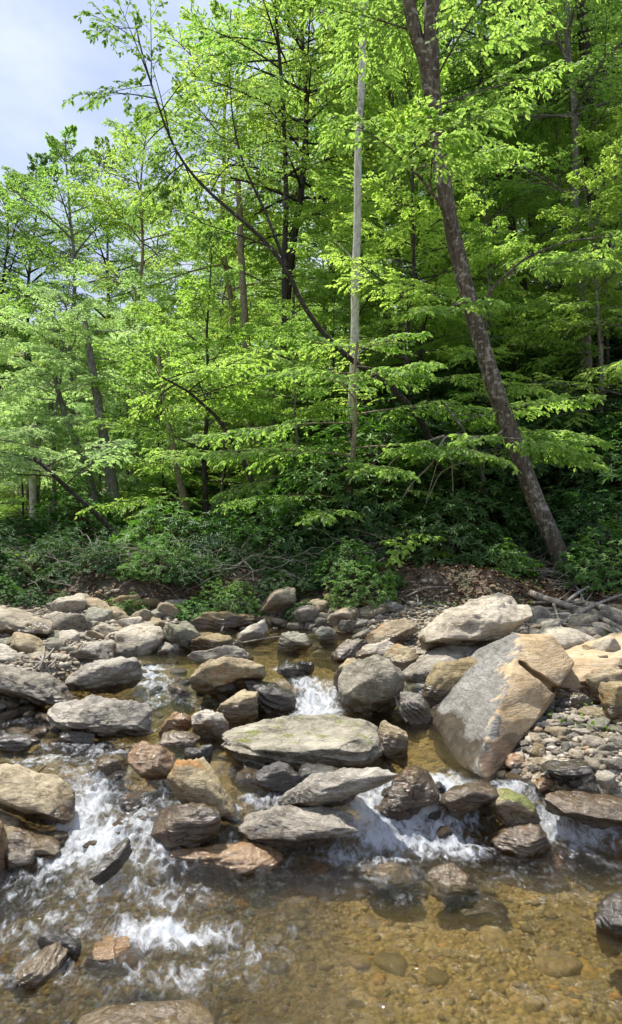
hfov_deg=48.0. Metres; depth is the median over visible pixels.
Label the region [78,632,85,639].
cobble
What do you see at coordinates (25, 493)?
young beech
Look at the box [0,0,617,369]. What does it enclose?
sky
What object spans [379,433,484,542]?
dead snag
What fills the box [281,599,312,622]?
rhododendron bush
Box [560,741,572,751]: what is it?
cobble
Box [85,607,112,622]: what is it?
cobble
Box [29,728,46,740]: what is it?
cobble
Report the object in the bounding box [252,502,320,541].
rhododendron bush
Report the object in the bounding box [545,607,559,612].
cobble
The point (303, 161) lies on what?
forest tree
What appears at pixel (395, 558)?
young beech
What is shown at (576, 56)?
young beech
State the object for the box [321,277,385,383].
young beech
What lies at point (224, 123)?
forest tree
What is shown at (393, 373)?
young beech
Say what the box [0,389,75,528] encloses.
young beech
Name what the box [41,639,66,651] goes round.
cobble
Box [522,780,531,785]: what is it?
cobble
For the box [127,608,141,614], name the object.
cobble
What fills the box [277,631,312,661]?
boulder
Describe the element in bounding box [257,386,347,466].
rhododendron bush
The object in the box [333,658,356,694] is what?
boulder
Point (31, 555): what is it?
plants
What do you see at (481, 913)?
boulder
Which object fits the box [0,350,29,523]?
young beech
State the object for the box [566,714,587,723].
cobble
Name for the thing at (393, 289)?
young beech
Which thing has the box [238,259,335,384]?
young beech
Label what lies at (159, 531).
rhododendron bush
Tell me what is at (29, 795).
boulder
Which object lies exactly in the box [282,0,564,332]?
forest tree
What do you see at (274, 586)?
rhododendron bush
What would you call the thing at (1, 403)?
forest tree
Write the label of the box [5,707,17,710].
cobble
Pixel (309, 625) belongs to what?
cobble
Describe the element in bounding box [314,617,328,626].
cobble
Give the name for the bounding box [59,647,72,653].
cobble
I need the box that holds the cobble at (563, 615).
[551,612,571,619]
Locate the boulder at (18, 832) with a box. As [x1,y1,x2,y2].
[0,810,59,855]
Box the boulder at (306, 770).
[298,763,339,780]
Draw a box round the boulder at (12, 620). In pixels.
[0,606,52,638]
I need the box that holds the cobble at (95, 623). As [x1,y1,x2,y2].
[91,621,98,626]
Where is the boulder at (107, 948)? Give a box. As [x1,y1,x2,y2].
[83,926,157,978]
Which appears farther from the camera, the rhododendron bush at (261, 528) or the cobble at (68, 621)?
the rhododendron bush at (261, 528)
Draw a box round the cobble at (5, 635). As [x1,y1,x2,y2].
[0,633,11,637]
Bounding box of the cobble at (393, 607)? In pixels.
[377,600,404,612]
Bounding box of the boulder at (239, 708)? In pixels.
[215,689,258,729]
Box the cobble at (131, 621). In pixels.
[117,616,142,625]
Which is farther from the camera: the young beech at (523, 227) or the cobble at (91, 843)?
the young beech at (523, 227)
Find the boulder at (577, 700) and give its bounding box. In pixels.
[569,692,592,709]
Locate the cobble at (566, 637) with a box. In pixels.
[531,626,595,648]
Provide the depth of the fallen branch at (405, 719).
5.05 m
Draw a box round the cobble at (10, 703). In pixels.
[1,700,20,708]
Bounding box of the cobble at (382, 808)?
[374,797,412,825]
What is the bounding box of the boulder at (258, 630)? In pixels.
[236,619,267,652]
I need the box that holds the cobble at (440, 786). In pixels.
[435,781,445,793]
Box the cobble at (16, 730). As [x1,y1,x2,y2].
[7,727,28,733]
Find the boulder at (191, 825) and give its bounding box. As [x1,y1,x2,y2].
[149,802,220,854]
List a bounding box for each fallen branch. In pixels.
[29,661,60,662]
[33,648,53,668]
[37,650,50,672]
[38,646,44,670]
[43,657,56,672]
[243,636,280,642]
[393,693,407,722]
[403,586,448,597]
[528,585,621,629]
[532,589,575,603]
[550,600,571,612]
[562,611,590,625]
[563,584,621,622]
[571,592,596,604]
[573,599,621,613]
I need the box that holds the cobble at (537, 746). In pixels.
[532,742,544,756]
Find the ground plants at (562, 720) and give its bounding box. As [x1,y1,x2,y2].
[422,566,621,730]
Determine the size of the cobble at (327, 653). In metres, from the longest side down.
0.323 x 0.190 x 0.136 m
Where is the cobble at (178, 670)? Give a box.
[169,667,187,676]
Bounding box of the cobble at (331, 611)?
[326,607,338,612]
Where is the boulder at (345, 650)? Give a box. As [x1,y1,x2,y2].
[330,638,367,670]
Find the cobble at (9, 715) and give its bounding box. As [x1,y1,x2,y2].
[0,709,22,722]
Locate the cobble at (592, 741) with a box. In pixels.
[581,734,605,748]
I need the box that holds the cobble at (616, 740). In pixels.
[606,736,621,749]
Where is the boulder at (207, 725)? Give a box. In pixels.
[191,709,228,756]
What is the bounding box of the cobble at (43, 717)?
[40,713,49,726]
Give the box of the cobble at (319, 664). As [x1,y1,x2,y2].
[309,658,330,667]
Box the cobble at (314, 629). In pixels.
[309,627,318,633]
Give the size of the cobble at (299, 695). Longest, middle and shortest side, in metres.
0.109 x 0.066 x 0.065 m
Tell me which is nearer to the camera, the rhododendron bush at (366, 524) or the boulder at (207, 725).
the boulder at (207, 725)
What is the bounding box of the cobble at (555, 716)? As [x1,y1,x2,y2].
[548,712,563,719]
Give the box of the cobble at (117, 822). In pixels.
[111,817,126,839]
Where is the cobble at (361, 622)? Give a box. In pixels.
[356,619,367,626]
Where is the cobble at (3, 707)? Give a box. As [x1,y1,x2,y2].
[0,703,7,711]
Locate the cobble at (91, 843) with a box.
[82,840,96,847]
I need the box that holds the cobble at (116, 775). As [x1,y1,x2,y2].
[105,770,125,784]
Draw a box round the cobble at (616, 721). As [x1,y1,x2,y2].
[607,717,621,723]
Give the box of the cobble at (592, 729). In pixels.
[587,726,598,732]
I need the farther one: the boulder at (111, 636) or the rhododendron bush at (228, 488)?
the rhododendron bush at (228, 488)
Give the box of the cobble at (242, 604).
[234,602,249,611]
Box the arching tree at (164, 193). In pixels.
[61,0,446,487]
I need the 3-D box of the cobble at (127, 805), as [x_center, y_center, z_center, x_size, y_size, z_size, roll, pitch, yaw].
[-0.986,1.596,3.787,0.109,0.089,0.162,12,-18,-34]
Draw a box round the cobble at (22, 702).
[17,699,32,707]
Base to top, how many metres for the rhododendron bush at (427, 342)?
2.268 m
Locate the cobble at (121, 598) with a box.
[108,594,141,611]
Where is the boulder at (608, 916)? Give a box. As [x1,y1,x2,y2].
[594,891,621,957]
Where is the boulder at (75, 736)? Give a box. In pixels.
[59,729,95,753]
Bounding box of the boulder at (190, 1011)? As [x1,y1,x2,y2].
[77,998,216,1023]
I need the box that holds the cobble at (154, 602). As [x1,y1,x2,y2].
[142,597,159,607]
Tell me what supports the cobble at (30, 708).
in the stream water
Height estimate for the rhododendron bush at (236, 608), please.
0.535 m
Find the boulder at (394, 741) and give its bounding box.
[378,720,408,768]
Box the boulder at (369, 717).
[359,712,375,723]
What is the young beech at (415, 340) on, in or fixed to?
on the ground
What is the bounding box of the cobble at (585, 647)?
[582,645,594,649]
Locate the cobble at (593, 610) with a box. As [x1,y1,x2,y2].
[573,607,599,613]
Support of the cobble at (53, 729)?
in the stream water
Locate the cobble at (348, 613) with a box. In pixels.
[327,607,359,621]
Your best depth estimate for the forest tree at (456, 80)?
16.78 m
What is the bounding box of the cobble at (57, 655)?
[49,653,69,660]
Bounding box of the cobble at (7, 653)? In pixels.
[0,643,18,662]
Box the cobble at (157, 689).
[148,685,165,695]
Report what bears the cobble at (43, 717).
in the stream water
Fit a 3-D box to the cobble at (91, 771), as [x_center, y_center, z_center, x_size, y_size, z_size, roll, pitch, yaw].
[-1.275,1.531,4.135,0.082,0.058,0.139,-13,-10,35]
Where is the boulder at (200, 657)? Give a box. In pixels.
[188,645,253,663]
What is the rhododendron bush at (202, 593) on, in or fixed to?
on the ground
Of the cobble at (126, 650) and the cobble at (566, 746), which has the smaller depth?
the cobble at (566, 746)
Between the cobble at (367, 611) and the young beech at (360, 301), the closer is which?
the cobble at (367, 611)
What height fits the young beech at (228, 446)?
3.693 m
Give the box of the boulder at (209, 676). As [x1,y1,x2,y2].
[189,656,266,697]
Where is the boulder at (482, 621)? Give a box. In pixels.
[418,592,532,651]
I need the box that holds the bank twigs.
[0,524,411,606]
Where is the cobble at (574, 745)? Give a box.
[571,743,582,747]
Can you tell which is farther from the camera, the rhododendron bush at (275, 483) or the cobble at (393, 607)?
the rhododendron bush at (275, 483)
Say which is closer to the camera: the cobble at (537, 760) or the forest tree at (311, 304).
the cobble at (537, 760)
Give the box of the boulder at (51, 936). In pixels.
[37,928,81,977]
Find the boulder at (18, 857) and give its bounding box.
[5,844,35,881]
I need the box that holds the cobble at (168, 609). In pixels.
[157,602,190,618]
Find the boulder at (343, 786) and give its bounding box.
[277,767,397,807]
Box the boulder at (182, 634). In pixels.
[163,620,200,661]
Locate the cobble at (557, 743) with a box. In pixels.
[555,741,563,745]
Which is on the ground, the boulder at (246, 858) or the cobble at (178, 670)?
the boulder at (246, 858)
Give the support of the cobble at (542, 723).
on the ground
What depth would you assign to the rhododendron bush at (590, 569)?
9.28 m
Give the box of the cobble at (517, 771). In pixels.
[510,769,520,774]
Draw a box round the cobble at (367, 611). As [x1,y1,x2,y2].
[358,605,385,617]
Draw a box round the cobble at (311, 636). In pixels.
[306,633,316,641]
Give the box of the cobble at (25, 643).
[10,632,47,653]
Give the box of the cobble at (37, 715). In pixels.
[34,712,44,719]
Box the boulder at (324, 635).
[315,626,338,656]
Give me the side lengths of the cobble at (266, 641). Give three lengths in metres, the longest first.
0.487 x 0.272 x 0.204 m
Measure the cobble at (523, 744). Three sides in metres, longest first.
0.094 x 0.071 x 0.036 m
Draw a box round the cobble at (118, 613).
[106,606,128,621]
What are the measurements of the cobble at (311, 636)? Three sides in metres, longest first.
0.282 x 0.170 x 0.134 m
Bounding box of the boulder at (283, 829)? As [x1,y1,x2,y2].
[238,804,358,859]
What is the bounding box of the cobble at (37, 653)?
[30,651,48,658]
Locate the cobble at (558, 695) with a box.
[554,692,567,700]
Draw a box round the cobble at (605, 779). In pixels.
[594,770,615,787]
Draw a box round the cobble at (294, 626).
[287,622,304,630]
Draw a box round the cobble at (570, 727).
[567,725,578,730]
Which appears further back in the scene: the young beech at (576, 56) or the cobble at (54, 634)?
the young beech at (576, 56)
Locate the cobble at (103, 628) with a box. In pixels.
[91,623,121,633]
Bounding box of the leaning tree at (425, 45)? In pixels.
[269,0,621,578]
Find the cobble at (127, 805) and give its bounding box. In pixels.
[119,797,141,814]
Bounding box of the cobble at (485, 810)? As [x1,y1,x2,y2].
[478,804,492,816]
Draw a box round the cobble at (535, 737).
[528,732,543,743]
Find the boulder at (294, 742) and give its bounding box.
[221,714,383,771]
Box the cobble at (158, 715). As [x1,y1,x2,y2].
[154,711,163,718]
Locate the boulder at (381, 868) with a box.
[360,859,416,894]
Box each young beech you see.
[0,259,142,527]
[0,294,90,485]
[0,342,121,523]
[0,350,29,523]
[0,381,67,510]
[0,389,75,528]
[0,438,77,511]
[0,441,67,518]
[9,348,123,514]
[9,447,70,515]
[10,446,61,511]
[24,270,221,519]
[41,376,161,503]
[44,372,166,536]
[46,379,119,489]
[75,207,297,536]
[80,361,182,511]
[96,342,194,462]
[110,366,220,529]
[114,357,202,516]
[115,329,203,483]
[117,350,197,473]
[160,342,269,506]
[160,366,217,449]
[161,337,260,479]
[163,394,213,461]
[170,336,229,432]
[176,164,364,433]
[177,331,521,561]
[179,341,274,488]
[184,372,277,487]
[196,300,238,429]
[207,339,266,450]
[209,295,328,487]
[209,304,357,504]
[214,98,450,423]
[228,342,280,438]
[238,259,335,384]
[251,201,384,395]
[253,269,397,457]
[270,96,557,426]
[280,42,543,405]
[303,232,382,364]
[307,164,476,398]
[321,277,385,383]
[341,262,433,395]
[369,294,428,359]
[378,533,458,567]
[382,393,618,521]
[390,94,602,368]
[402,187,494,349]
[414,215,575,426]
[428,171,527,325]
[434,50,621,321]
[448,32,621,349]
[484,118,619,324]
[497,104,621,418]
[499,166,621,438]
[513,104,621,398]
[526,128,621,346]
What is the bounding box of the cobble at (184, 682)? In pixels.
[177,678,190,687]
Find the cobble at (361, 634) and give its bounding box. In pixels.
[352,630,369,639]
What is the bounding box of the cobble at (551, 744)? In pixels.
[543,742,555,746]
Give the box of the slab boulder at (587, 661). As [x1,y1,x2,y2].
[558,632,621,690]
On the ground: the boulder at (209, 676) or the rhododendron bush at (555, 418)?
the rhododendron bush at (555, 418)
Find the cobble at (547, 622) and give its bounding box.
[536,618,563,629]
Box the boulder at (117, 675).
[65,656,143,694]
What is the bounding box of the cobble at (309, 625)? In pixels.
[305,622,315,629]
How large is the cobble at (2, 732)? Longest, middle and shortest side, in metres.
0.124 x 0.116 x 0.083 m
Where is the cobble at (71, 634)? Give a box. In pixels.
[59,629,79,642]
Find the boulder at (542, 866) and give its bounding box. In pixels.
[532,851,565,888]
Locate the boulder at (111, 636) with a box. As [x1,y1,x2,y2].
[108,627,144,639]
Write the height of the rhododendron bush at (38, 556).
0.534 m
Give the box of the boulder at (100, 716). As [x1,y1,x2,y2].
[46,694,153,738]
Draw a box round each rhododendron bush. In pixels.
[0,502,28,529]
[0,513,54,550]
[0,517,50,541]
[0,523,31,553]
[0,543,14,566]
[0,558,40,586]
[0,573,27,604]
[8,549,29,563]
[10,584,51,608]
[23,532,87,558]
[26,475,132,544]
[28,536,86,567]
[32,557,78,590]
[41,510,78,531]
[41,526,92,552]
[45,589,68,603]
[68,540,134,574]
[73,491,134,529]
[87,526,144,557]
[97,496,215,558]
[106,591,152,614]
[107,523,149,545]
[109,560,148,580]
[118,474,174,511]
[128,532,201,583]
[140,551,162,565]
[147,455,229,512]
[148,510,253,563]
[151,519,175,536]
[157,550,219,590]
[165,513,218,540]
[174,597,214,621]
[176,497,212,518]
[187,440,241,478]
[188,492,218,510]
[193,577,231,605]
[201,492,319,568]
[204,515,254,550]
[208,559,235,578]
[209,489,253,520]
[211,580,267,615]
[214,537,273,571]
[223,479,253,500]
[226,455,267,475]
[243,480,273,514]
[250,551,289,580]
[251,412,336,473]
[252,485,327,535]
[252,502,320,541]
[253,468,290,506]
[254,569,300,599]
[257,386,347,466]
[258,497,364,564]
[259,428,322,482]
[269,384,334,440]
[269,405,446,517]
[269,427,385,504]
[271,543,318,574]
[281,435,362,491]
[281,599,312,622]
[291,567,323,592]
[296,363,360,424]
[300,539,342,571]
[308,416,343,443]
[309,536,380,584]
[310,475,424,542]
[322,556,400,609]
[323,400,387,444]
[335,381,391,426]
[339,539,383,568]
[342,384,455,453]
[346,386,386,405]
[348,406,450,465]
[361,456,458,510]
[362,382,430,430]
[374,368,490,431]
[374,495,523,570]
[375,570,407,588]
[376,559,392,569]
[384,409,510,490]
[387,328,470,376]
[388,462,539,551]
[413,365,471,403]
[424,378,538,453]
[425,333,495,375]
[430,369,540,433]
[435,316,562,378]
[439,359,480,384]
[444,367,532,406]
[449,470,528,526]
[457,407,595,484]
[460,459,541,498]
[465,537,544,579]
[474,348,576,397]
[480,485,597,557]
[490,395,596,475]
[492,321,553,357]
[494,363,591,422]
[499,347,543,364]
[500,294,573,339]
[506,285,552,324]
[510,352,576,391]
[514,454,621,506]
[518,488,621,569]
[539,413,621,484]
[545,335,596,376]
[547,382,610,416]
[547,516,621,596]
[552,271,621,301]
[552,403,621,500]
[552,485,621,546]
[559,407,612,447]
[560,361,621,416]
[560,543,621,590]
[564,363,598,391]
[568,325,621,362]
[572,394,621,469]
[593,354,617,365]
[598,483,621,528]
[603,348,621,379]
[613,335,621,357]
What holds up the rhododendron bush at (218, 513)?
on the ground
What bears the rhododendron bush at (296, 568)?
on the ground
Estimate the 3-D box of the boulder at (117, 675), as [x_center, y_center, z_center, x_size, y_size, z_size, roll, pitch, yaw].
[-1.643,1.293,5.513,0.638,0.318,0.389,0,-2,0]
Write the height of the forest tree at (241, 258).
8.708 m
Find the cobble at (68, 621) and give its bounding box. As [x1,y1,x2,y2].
[44,613,92,631]
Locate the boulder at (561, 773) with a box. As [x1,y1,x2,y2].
[541,759,592,785]
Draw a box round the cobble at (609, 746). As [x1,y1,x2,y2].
[599,742,618,750]
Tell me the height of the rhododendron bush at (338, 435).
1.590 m
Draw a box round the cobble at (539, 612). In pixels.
[523,605,555,623]
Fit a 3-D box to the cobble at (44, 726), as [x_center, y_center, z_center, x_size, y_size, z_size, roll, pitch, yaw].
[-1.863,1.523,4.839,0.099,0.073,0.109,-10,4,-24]
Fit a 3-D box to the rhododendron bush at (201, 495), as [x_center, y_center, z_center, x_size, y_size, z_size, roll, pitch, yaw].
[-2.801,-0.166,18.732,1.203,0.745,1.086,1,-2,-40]
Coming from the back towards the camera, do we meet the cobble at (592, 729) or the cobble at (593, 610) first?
the cobble at (593, 610)
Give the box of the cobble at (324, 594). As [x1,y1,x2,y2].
[323,593,347,608]
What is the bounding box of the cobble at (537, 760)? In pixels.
[528,757,545,764]
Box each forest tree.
[0,124,176,510]
[0,152,118,426]
[0,172,65,414]
[0,240,68,428]
[0,279,87,510]
[0,352,147,519]
[0,400,124,517]
[0,416,102,514]
[0,438,136,538]
[1,348,18,504]
[11,313,187,527]
[18,136,181,495]
[27,331,69,424]
[28,111,219,511]
[52,313,119,437]
[88,285,149,471]
[89,325,228,519]
[90,301,119,393]
[96,202,218,440]
[106,0,339,478]
[123,345,301,495]
[136,294,187,424]
[160,273,205,427]
[165,212,266,425]
[167,0,432,393]
[168,175,262,488]
[177,217,255,369]
[180,0,358,426]
[187,247,262,424]
[191,189,262,426]
[195,213,296,424]
[200,215,315,367]
[212,1,432,367]
[259,241,331,358]
[260,248,318,355]
[264,0,500,342]
[280,0,541,348]
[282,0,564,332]
[301,95,425,333]
[301,221,395,335]
[326,80,407,354]
[326,257,379,336]
[341,0,569,246]
[361,36,522,331]
[395,0,621,327]
[413,231,543,371]
[417,173,491,297]
[418,0,520,327]
[443,0,621,397]
[458,0,600,263]
[458,3,620,273]
[489,0,621,298]
[490,0,621,263]
[514,0,621,232]
[529,11,619,124]
[544,34,621,226]
[544,143,621,375]
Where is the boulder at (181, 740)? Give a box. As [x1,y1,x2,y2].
[159,730,200,754]
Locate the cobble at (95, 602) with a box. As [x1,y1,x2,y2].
[85,597,109,609]
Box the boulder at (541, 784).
[533,777,553,794]
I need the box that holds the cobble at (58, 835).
[45,830,68,840]
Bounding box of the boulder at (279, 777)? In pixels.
[251,761,302,806]
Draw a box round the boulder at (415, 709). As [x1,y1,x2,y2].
[397,691,431,739]
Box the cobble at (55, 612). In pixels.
[46,611,62,615]
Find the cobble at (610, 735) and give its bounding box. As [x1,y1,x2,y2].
[603,733,616,738]
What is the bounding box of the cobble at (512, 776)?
[505,773,521,783]
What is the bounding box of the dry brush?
[15,492,617,573]
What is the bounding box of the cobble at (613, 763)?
[599,757,621,768]
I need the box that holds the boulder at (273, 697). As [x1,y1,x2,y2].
[244,679,296,719]
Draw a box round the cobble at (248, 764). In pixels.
[243,761,260,769]
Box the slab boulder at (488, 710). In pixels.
[429,633,573,783]
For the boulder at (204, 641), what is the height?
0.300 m
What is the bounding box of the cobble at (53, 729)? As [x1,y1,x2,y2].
[48,725,64,736]
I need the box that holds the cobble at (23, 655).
[17,654,30,658]
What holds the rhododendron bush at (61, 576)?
on the ground
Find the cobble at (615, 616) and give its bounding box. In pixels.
[598,610,621,624]
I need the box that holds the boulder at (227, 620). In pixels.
[189,611,265,635]
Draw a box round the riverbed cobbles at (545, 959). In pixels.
[12,734,621,1023]
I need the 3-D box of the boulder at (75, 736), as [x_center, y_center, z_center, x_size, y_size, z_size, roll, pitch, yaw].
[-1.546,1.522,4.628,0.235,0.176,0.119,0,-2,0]
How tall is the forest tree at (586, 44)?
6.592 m
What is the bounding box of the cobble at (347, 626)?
[337,620,356,633]
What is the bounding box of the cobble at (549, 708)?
[544,706,553,714]
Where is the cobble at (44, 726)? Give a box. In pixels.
[36,725,48,734]
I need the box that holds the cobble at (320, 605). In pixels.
[307,599,331,611]
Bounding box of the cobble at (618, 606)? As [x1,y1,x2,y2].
[608,604,621,609]
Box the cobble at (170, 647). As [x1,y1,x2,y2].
[155,642,189,664]
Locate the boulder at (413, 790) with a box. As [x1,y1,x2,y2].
[387,765,439,830]
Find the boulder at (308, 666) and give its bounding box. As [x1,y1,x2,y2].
[297,660,314,681]
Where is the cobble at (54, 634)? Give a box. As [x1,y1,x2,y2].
[48,630,59,637]
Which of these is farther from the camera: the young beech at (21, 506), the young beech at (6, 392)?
the young beech at (21, 506)
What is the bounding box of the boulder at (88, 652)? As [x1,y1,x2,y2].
[70,639,115,662]
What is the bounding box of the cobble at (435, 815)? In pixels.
[423,808,441,821]
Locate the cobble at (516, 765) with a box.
[514,762,524,768]
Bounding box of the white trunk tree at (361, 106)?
[316,0,402,440]
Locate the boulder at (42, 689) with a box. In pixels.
[0,665,77,706]
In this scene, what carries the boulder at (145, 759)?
on the ground
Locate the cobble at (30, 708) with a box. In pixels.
[26,705,33,710]
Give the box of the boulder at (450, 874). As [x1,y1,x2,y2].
[425,862,479,907]
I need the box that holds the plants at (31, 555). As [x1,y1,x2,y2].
[0,551,333,613]
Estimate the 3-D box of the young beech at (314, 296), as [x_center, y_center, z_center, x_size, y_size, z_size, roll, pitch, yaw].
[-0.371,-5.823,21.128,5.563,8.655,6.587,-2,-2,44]
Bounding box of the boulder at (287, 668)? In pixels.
[277,660,305,686]
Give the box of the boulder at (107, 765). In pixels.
[92,754,127,796]
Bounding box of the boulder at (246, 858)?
[168,841,283,880]
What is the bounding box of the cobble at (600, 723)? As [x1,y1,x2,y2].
[587,717,609,731]
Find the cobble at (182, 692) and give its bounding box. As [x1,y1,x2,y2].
[168,683,191,699]
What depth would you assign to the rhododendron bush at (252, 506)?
14.71 m
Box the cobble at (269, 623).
[262,615,275,627]
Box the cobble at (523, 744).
[518,740,528,746]
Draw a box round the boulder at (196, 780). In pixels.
[167,756,241,824]
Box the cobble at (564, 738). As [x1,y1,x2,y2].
[557,735,569,741]
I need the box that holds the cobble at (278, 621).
[271,618,289,625]
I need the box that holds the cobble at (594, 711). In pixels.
[577,705,606,718]
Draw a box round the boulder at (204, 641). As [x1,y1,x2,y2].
[189,632,242,651]
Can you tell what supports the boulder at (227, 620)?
on the ground
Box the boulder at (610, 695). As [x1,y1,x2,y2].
[598,681,621,723]
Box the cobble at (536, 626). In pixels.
[529,624,541,628]
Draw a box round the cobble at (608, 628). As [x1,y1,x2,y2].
[590,622,621,633]
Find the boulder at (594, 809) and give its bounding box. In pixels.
[544,788,621,835]
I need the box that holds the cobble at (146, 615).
[131,609,156,620]
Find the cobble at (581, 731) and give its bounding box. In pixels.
[571,728,590,734]
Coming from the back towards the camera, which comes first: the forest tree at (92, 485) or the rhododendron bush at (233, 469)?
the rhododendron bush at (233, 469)
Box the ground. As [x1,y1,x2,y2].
[0,332,621,1023]
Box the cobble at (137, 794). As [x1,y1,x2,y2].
[123,790,148,805]
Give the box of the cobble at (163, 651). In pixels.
[157,649,169,657]
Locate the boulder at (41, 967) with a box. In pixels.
[2,942,68,1004]
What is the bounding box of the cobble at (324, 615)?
[317,613,329,618]
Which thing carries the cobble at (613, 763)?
on the ground
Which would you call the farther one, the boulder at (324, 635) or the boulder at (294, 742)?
the boulder at (324, 635)
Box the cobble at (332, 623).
[327,620,338,626]
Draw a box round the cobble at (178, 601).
[163,599,186,604]
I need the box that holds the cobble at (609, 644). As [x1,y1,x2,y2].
[592,638,620,651]
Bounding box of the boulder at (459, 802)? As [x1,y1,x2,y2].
[439,780,498,830]
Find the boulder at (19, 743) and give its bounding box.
[0,732,40,759]
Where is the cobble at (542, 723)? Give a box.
[531,719,549,728]
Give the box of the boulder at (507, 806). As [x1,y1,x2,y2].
[487,788,540,824]
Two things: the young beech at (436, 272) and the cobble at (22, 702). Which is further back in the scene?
the young beech at (436, 272)
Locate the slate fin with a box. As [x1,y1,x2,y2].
[90,837,131,886]
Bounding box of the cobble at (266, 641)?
[239,626,272,644]
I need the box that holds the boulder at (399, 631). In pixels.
[365,619,420,644]
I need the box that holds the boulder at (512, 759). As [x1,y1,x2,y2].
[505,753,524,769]
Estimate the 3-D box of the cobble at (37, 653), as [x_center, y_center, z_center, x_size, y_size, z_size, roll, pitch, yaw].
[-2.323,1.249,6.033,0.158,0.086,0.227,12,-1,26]
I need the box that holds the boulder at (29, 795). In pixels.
[0,763,74,825]
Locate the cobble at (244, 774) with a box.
[234,768,257,784]
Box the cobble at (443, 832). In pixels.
[435,824,451,844]
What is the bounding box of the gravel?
[0,579,621,790]
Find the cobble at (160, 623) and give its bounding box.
[147,619,166,629]
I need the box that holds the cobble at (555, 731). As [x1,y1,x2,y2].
[549,726,571,737]
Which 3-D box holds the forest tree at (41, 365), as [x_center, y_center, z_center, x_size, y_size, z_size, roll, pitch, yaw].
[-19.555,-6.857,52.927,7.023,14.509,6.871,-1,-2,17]
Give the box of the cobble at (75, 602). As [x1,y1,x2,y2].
[50,593,89,612]
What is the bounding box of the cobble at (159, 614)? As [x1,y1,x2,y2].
[151,609,163,618]
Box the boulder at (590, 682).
[580,667,621,704]
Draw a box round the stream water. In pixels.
[0,626,621,1023]
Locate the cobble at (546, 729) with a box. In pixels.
[543,726,550,733]
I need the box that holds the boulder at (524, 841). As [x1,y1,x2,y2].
[491,823,550,863]
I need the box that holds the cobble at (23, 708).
[18,706,27,715]
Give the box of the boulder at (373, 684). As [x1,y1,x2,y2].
[338,654,404,717]
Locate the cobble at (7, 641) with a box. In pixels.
[0,637,10,645]
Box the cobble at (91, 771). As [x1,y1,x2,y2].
[85,766,97,776]
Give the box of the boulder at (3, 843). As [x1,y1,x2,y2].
[0,821,9,905]
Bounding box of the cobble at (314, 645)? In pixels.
[308,644,317,651]
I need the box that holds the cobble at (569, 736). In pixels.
[566,732,578,741]
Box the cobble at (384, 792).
[381,786,390,797]
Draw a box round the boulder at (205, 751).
[183,744,212,763]
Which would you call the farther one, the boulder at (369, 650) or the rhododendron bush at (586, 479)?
the rhododendron bush at (586, 479)
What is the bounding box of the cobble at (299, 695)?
[293,692,302,700]
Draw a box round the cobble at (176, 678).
[173,676,179,681]
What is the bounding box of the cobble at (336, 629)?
[332,626,345,635]
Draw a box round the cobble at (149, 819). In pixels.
[141,815,154,825]
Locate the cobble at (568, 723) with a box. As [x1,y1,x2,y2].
[562,720,574,726]
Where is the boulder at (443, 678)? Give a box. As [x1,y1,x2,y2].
[422,657,477,706]
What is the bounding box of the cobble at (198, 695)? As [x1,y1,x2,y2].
[195,693,206,697]
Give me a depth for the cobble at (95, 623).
7.53 m
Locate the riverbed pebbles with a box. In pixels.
[0,627,621,1023]
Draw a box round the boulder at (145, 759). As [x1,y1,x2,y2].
[127,740,175,794]
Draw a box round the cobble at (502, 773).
[496,770,505,777]
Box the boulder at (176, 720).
[158,711,191,739]
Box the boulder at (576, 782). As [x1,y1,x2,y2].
[566,777,581,787]
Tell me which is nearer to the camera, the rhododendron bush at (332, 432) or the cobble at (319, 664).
the cobble at (319, 664)
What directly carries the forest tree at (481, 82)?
on the ground
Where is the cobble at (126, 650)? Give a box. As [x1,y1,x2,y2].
[115,642,137,657]
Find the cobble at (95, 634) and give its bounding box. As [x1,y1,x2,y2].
[85,630,104,639]
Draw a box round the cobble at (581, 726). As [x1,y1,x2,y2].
[578,724,586,728]
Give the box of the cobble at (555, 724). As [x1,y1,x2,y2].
[549,723,561,726]
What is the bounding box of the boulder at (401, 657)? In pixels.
[383,644,417,670]
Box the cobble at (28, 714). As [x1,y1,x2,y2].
[23,711,35,720]
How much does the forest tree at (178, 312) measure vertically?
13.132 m
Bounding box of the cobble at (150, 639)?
[104,622,163,657]
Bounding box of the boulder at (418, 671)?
[402,644,481,694]
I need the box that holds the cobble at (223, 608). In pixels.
[213,601,229,611]
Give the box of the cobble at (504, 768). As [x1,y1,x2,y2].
[500,763,509,771]
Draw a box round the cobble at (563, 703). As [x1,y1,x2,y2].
[558,697,571,708]
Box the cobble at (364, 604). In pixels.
[361,599,375,606]
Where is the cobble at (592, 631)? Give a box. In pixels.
[571,626,604,636]
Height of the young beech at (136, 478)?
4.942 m
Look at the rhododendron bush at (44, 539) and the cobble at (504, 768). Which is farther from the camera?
the rhododendron bush at (44, 539)
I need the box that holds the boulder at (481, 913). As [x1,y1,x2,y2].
[451,892,507,928]
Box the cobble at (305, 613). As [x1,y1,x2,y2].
[290,605,318,623]
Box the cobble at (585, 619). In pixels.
[567,614,598,624]
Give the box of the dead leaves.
[0,431,621,616]
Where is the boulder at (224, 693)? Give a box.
[214,682,238,704]
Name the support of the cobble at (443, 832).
in the stream water
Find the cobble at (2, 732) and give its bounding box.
[0,730,9,735]
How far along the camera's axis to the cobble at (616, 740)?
4.11 m
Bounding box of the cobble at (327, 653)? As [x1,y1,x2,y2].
[312,649,329,657]
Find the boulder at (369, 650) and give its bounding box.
[355,640,394,658]
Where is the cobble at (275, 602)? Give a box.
[260,586,296,615]

